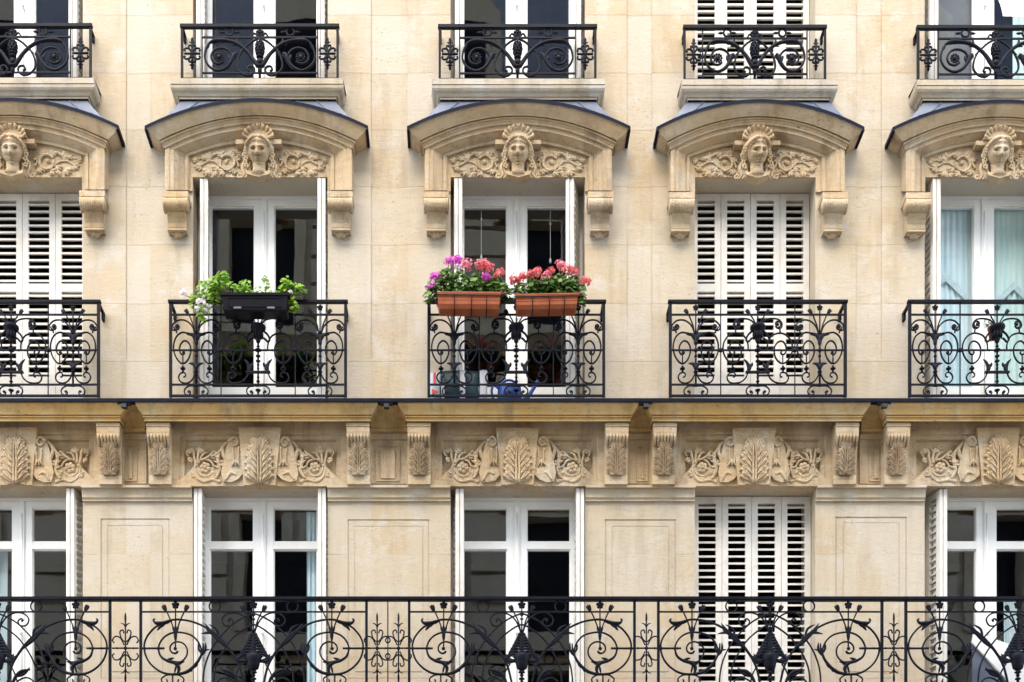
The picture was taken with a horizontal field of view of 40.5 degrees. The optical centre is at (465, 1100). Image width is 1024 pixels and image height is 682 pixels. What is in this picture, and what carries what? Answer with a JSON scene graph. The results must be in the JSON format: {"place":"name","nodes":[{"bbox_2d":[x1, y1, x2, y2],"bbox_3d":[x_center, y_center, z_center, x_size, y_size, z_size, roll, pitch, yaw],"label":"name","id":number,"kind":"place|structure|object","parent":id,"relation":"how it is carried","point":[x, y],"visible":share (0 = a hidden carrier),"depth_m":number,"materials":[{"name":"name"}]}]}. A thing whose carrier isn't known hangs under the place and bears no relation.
{"place":"outdoors","nodes":[
{"label":"outdoors","id":0,"kind":"place"},
{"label":"pavement","id":1,"kind":"structure","parent":0,"visible":0},
{"bbox_2d":[0,0,1023,681],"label":"apartment building","id":2,"kind":"structure","parent":1,"relation":"on","point":[142,180],"depth_m":13.00,"materials":[{"name":"stone"}]},
{"bbox_2d":[0,552,7,681],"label":"curtain","id":3,"kind":"object","parent":2,"relation":"hanging from","point":[3,582],"visible":0.73,"depth_m":13.33,"materials":[{"name":"white fabric"}]},
{"bbox_2d":[14,0,36,76],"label":"window","id":4,"kind":"structure","parent":2,"relation":"in","point":[25,11],"depth_m":13.26,"materials":[{"name":"white paint"}]},
{"bbox_2d":[0,498,65,681],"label":"window","id":5,"kind":"structure","parent":2,"relation":"in","point":[23,546],"depth_m":13.20,"materials":[{"name":"white paint"}]},
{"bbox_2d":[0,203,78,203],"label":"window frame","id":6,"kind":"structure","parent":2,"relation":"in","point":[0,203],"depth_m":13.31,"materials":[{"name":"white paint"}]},
{"bbox_2d":[0,23,94,77],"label":"balcony railing","id":7,"kind":"object","parent":2,"relation":"on","point":[13,61],"visible":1,"depth_m":12.86,"materials":[{"name":"metal"}]},
{"bbox_2d":[0,299,104,397],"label":"balcony railing","id":8,"kind":"object","parent":2,"relation":"attached to","point":[11,329],"visible":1,"depth_m":12.79,"materials":[{"name":"metal"}]},
{"bbox_2d":[208,0,275,77],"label":"window","id":9,"kind":"structure","parent":2,"relation":"in","point":[264,10],"depth_m":13.26,"materials":[{"name":"white paint"}]},
{"bbox_2d":[198,196,316,397],"bbox_3d":[-1.920,-7.538,13.267,1.262,2.207,0.126,0,0,0],"label":"window","id":10,"kind":"structure","parent":2,"relation":"in","point":[264,207],"depth_m":13.26,"materials":[{"name":"white paint"}]},
{"bbox_2d":[168,299,347,397],"bbox_3d":[-1.910,-6.937,12.867,1.658,0.890,0.277,0,0,0],"label":"balcony railing","id":11,"kind":"object","parent":2,"relation":"attached to","point":[258,328],"visible":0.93,"depth_m":12.79,"materials":[{"name":"metal"}]},
{"bbox_2d":[220,292,290,318],"bbox_3d":[-1.914,-7.269,12.700,0.629,0.159,0.182,0,0,0],"label":"flower box","id":12,"kind":"object","parent":11,"relation":"attached to","point":[256,305],"visible":1,"depth_m":12.62,"materials":[{"name":"black plastic"}]},
{"bbox_2d":[179,271,230,323],"bbox_3d":[-2.378,-7.354,12.692,0.461,0.479,0.214,0,0,0],"label":"box plant","id":13,"kind":"object","parent":12,"relation":"in","point":[201,305],"visible":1,"depth_m":12.67,"materials":[{"name":"green plant"}]},
{"bbox_2d":[226,279,252,291],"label":"box plant","id":14,"kind":"object","parent":12,"relation":"in","point":[239,288],"visible":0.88,"depth_m":12.66,"materials":[{"name":"green plant"}]},
{"bbox_2d":[254,275,281,291],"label":"box plant","id":15,"kind":"object","parent":12,"relation":"in","point":[263,279],"visible":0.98,"depth_m":12.68,"materials":[{"name":"green plant"}]},
{"bbox_2d":[278,275,307,313],"bbox_3d":[-1.579,-7.375,12.707,0.280,0.322,0.195,0,0,0],"label":"box plant","id":16,"kind":"object","parent":12,"relation":"in","point":[287,284],"visible":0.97,"depth_m":12.68,"materials":[{"name":"green plant"}]},
{"bbox_2d":[180,23,339,77],"bbox_3d":[-1.905,-9.702,12.914,1.477,0.558,0.172,0,0,0],"label":"balcony railing","id":17,"kind":"object","parent":2,"relation":"on","point":[260,62],"visible":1,"depth_m":12.86,"materials":[{"name":"metal"}]},
{"bbox_2d":[206,498,317,681],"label":"window","id":18,"kind":"structure","parent":2,"relation":"in","point":[263,546],"depth_m":13.20,"materials":[{"name":"white paint"}]},
{"bbox_2d":[306,511,315,681],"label":"curtain","id":19,"kind":"object","parent":2,"relation":"hanging from","point":[311,566],"visible":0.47,"depth_m":13.33,"materials":[{"name":"white fabric"}]},
{"bbox_2d":[430,372,440,397],"bbox_3d":[-0.280,-6.602,12.908,0.115,0.330,0.102,0,0,0],"label":"paper sack","id":20,"kind":"object","parent":2,"relation":"on","point":[434,389],"visible":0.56,"depth_m":12.86,"materials":[{"name":"white paper"}]},
{"bbox_2d":[440,370,478,397],"bbox_3d":[-0.052,-6.610,12.907,0.365,0.346,0.126,0,0,0],"label":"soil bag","id":21,"kind":"object","parent":2,"relation":"on","point":[462,378],"visible":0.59,"depth_m":12.86,"materials":[{"name":"green plastic"}]},
{"bbox_2d":[480,211,482,259],"bbox_3d":[0.156,-8.316,13.330,0.024,0.474,0.023,0,0,0],"label":"blind cord","id":22,"kind":"object","parent":2,"relation":"hanging from","point":[481,257],"visible":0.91,"depth_m":13.33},
{"bbox_2d":[479,370,487,397],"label":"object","id":23,"kind":"object","parent":2,"relation":"on","point":[483,389],"visible":0.52,"depth_m":12.87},
{"bbox_2d":[0,596,1023,681],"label":"balcony railing","id":24,"kind":"object","parent":2,"relation":"on","point":[769,656],"visible":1,"depth_m":12.47,"materials":[{"name":"metal"}]},
{"bbox_2d":[451,498,573,681],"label":"window","id":25,"kind":"structure","parent":2,"relation":"in","point":[516,546],"depth_m":13.20,"materials":[{"name":"white paint"}]},
{"bbox_2d":[491,379,538,397],"bbox_3d":[0.465,-6.576,12.910,0.456,0.279,0.149,0,0,0],"label":"watering can","id":26,"kind":"object","parent":2,"relation":"on","point":[502,388],"visible":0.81,"depth_m":12.88,"materials":[{"name":"blue plastic"}]},
{"bbox_2d":[426,299,605,397],"bbox_3d":[0.473,-6.937,12.867,1.658,0.890,0.277,0,0,0],"label":"balcony railing","id":27,"kind":"object","parent":2,"relation":"attached to","point":[516,328],"visible":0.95,"depth_m":12.79,"materials":[{"name":"metal"}]},
{"bbox_2d":[437,291,500,317],"bbox_3d":[0.035,-7.268,12.686,0.594,0.147,0.217,0,0,0],"label":"flower box","id":28,"kind":"object","parent":27,"relation":"attached to","point":[460,303],"visible":1,"depth_m":12.60,"materials":[{"name":"ceramic"}]},
{"bbox_2d":[422,255,462,302],"bbox_3d":[-0.204,-7.508,12.675,0.396,0.422,0.208,0,0,0],"label":"geranium plant","id":29,"kind":"object","parent":28,"relation":"in","point":[441,285],"visible":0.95,"depth_m":12.63,"materials":[{"name":"pink plant"}]},
{"bbox_2d":[450,258,494,291],"bbox_3d":[0.065,-7.487,12.670,0.419,0.376,0.222,0,0,0],"label":"geranium plant","id":30,"kind":"object","parent":28,"relation":"in","point":[467,283],"visible":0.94,"depth_m":12.63,"materials":[{"name":"green plant"}]},
{"bbox_2d":[483,267,511,302],"bbox_3d":[0.300,-7.443,12.682,0.291,0.290,0.203,0,0,0],"label":"geranium plant","id":31,"kind":"object","parent":28,"relation":"in","point":[502,287],"visible":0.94,"depth_m":12.64,"materials":[{"name":"green plant"}]},
{"bbox_2d":[514,293,578,317],"bbox_3d":[0.743,-7.260,12.686,0.586,0.131,0.217,-1,0,0],"label":"flower box","id":32,"kind":"object","parent":27,"relation":"attached to","point":[545,304],"visible":1,"depth_m":12.60,"materials":[{"name":"ceramic"}]},
{"bbox_2d":[509,267,541,299],"bbox_3d":[0.561,-7.430,12.668,0.336,0.292,0.233,0,0,0],"label":"geranium plant","id":33,"kind":"object","parent":32,"relation":"in","point":[531,281],"visible":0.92,"depth_m":12.63,"materials":[{"name":"pink plant"}]},
{"bbox_2d":[538,259,565,292],"bbox_3d":[0.795,-7.477,12.680,0.296,0.387,0.206,0,0,0],"label":"geranium plant","id":34,"kind":"object","parent":32,"relation":"in","point":[549,283],"visible":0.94,"depth_m":12.63,"materials":[{"name":"green plant"}]},
{"bbox_2d":[559,263,590,307],"bbox_3d":[0.997,-7.425,12.681,0.310,0.346,0.217,0,0,-11],"label":"geranium plant","id":35,"kind":"object","parent":32,"relation":"in","point":[570,283],"visible":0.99,"depth_m":12.63,"materials":[{"name":"pink plant"}]},
{"bbox_2d":[451,0,582,77],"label":"window","id":36,"kind":"structure","parent":2,"relation":"in","point":[516,10],"depth_m":13.26,"materials":[{"name":"white paint"}]},
{"bbox_2d":[451,196,582,397],"bbox_3d":[0.494,-7.538,13.267,1.258,2.207,0.126,0,0,0],"label":"window","id":37,"kind":"structure","parent":2,"relation":"in","point":[516,207],"depth_m":13.26,"materials":[{"name":"white paint"}]},
{"bbox_2d":[438,24,596,78],"bbox_3d":[0.487,-9.698,12.914,1.477,0.558,0.172,0,0,0],"label":"balcony railing","id":38,"kind":"object","parent":2,"relation":"on","point":[516,62],"visible":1,"depth_m":12.86,"materials":[{"name":"metal"}]},
{"bbox_2d":[549,211,551,263],"bbox_3d":[0.820,-8.299,13.330,0.024,0.507,0.023,0,0,0],"label":"blind cord","id":39,"kind":"object","parent":2,"relation":"hanging from","point":[550,260],"visible":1,"depth_m":13.33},
{"bbox_2d":[698,203,802,376],"bbox_3d":[2.718,-7.538,13.315,1.130,2.207,0.080,0,0,0],"label":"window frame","id":40,"kind":"structure","parent":2,"relation":"in","point":[698,203],"depth_m":13.31,"materials":[{"name":"white paint"}]},
{"bbox_2d":[699,505,803,680],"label":"window frame","id":41,"kind":"structure","parent":2,"relation":"in","point":[802,510],"depth_m":13.31,"materials":[{"name":"white paint"}]},
{"bbox_2d":[682,24,826,78],"bbox_3d":[2.689,-9.692,12.914,1.334,0.558,0.172,0,0,0],"label":"balcony railing","id":42,"kind":"object","parent":2,"relation":"on","point":[754,63],"visible":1,"depth_m":12.86,"materials":[{"name":"metal"}]},
{"bbox_2d":[666,299,847,397],"bbox_3d":[2.702,-6.937,12.867,1.658,0.890,0.277,0,0,0],"label":"balcony railing","id":43,"kind":"object","parent":2,"relation":"attached to","point":[757,328],"visible":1,"depth_m":12.79,"materials":[{"name":"metal"}]},
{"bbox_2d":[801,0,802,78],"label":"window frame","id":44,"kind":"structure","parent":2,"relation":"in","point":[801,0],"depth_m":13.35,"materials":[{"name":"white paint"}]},
{"bbox_2d":[938,0,970,78],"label":"curtain","id":45,"kind":"object","parent":2,"relation":"hanging from","point":[954,12],"visible":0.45,"depth_m":13.33,"materials":[{"name":"grey fabric"}]},
{"bbox_2d":[941,210,970,386],"bbox_3d":[4.752,-7.689,13.327,0.560,1.808,0.034,0,0,0],"label":"curtain","id":46,"kind":"object","parent":2,"relation":"hanging from","point":[955,254],"visible":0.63,"depth_m":13.33,"materials":[{"name":"grey fabric"}]},
{"bbox_2d":[902,299,1023,397],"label":"balcony railing","id":47,"kind":"object","parent":2,"relation":"attached to","point":[996,329],"visible":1,"depth_m":12.79,"materials":[{"name":"metal"}]},
{"bbox_2d":[913,25,1023,80],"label":"balcony railing","id":48,"kind":"object","parent":2,"relation":"on","point":[994,63],"visible":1,"depth_m":12.86,"materials":[{"name":"metal"}]},
{"bbox_2d":[925,498,1023,677],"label":"window","id":49,"kind":"structure","parent":2,"relation":"in","point":[985,546],"depth_m":13.20,"materials":[{"name":"white paint"}]},
{"bbox_2d":[971,0,993,78],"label":"window","id":50,"kind":"structure","parent":2,"relation":"in","point":[982,11],"depth_m":13.26,"materials":[{"name":"white paint"}]},
{"bbox_2d":[941,196,1023,397],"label":"window","id":51,"kind":"structure","parent":2,"relation":"in","point":[982,208],"depth_m":13.26,"materials":[{"name":"white paint"}]},
{"bbox_2d":[971,634,1023,681],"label":"leaning panel","id":52,"kind":"object","parent":2,"relation":"on","point":[993,661],"visible":0.5,"depth_m":12.83,"materials":[{"name":"white paint"}]},
{"bbox_2d":[994,210,1023,386],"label":"curtain","id":53,"kind":"object","parent":2,"relation":"hanging from","point":[1008,254],"visible":0.75,"depth_m":13.33,"materials":[{"name":"grey fabric"}]},
{"bbox_2d":[1004,602,1016,643],"bbox_3d":[5.244,-4.155,13.332,0.134,1.370,0.030,0,0,0],"label":"curtain","id":54,"kind":"object","parent":2,"relation":"hanging from","point":[1008,634],"visible":0.23,"depth_m":13.34,"materials":[{"name":"white fabric"}]},
{"bbox_2d":[1012,0,1023,78],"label":"curtain","id":55,"kind":"object","parent":2,"relation":"hanging from","point":[1018,12],"visible":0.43,"depth_m":13.33,"materials":[{"name":"white fabric"}]}
]}

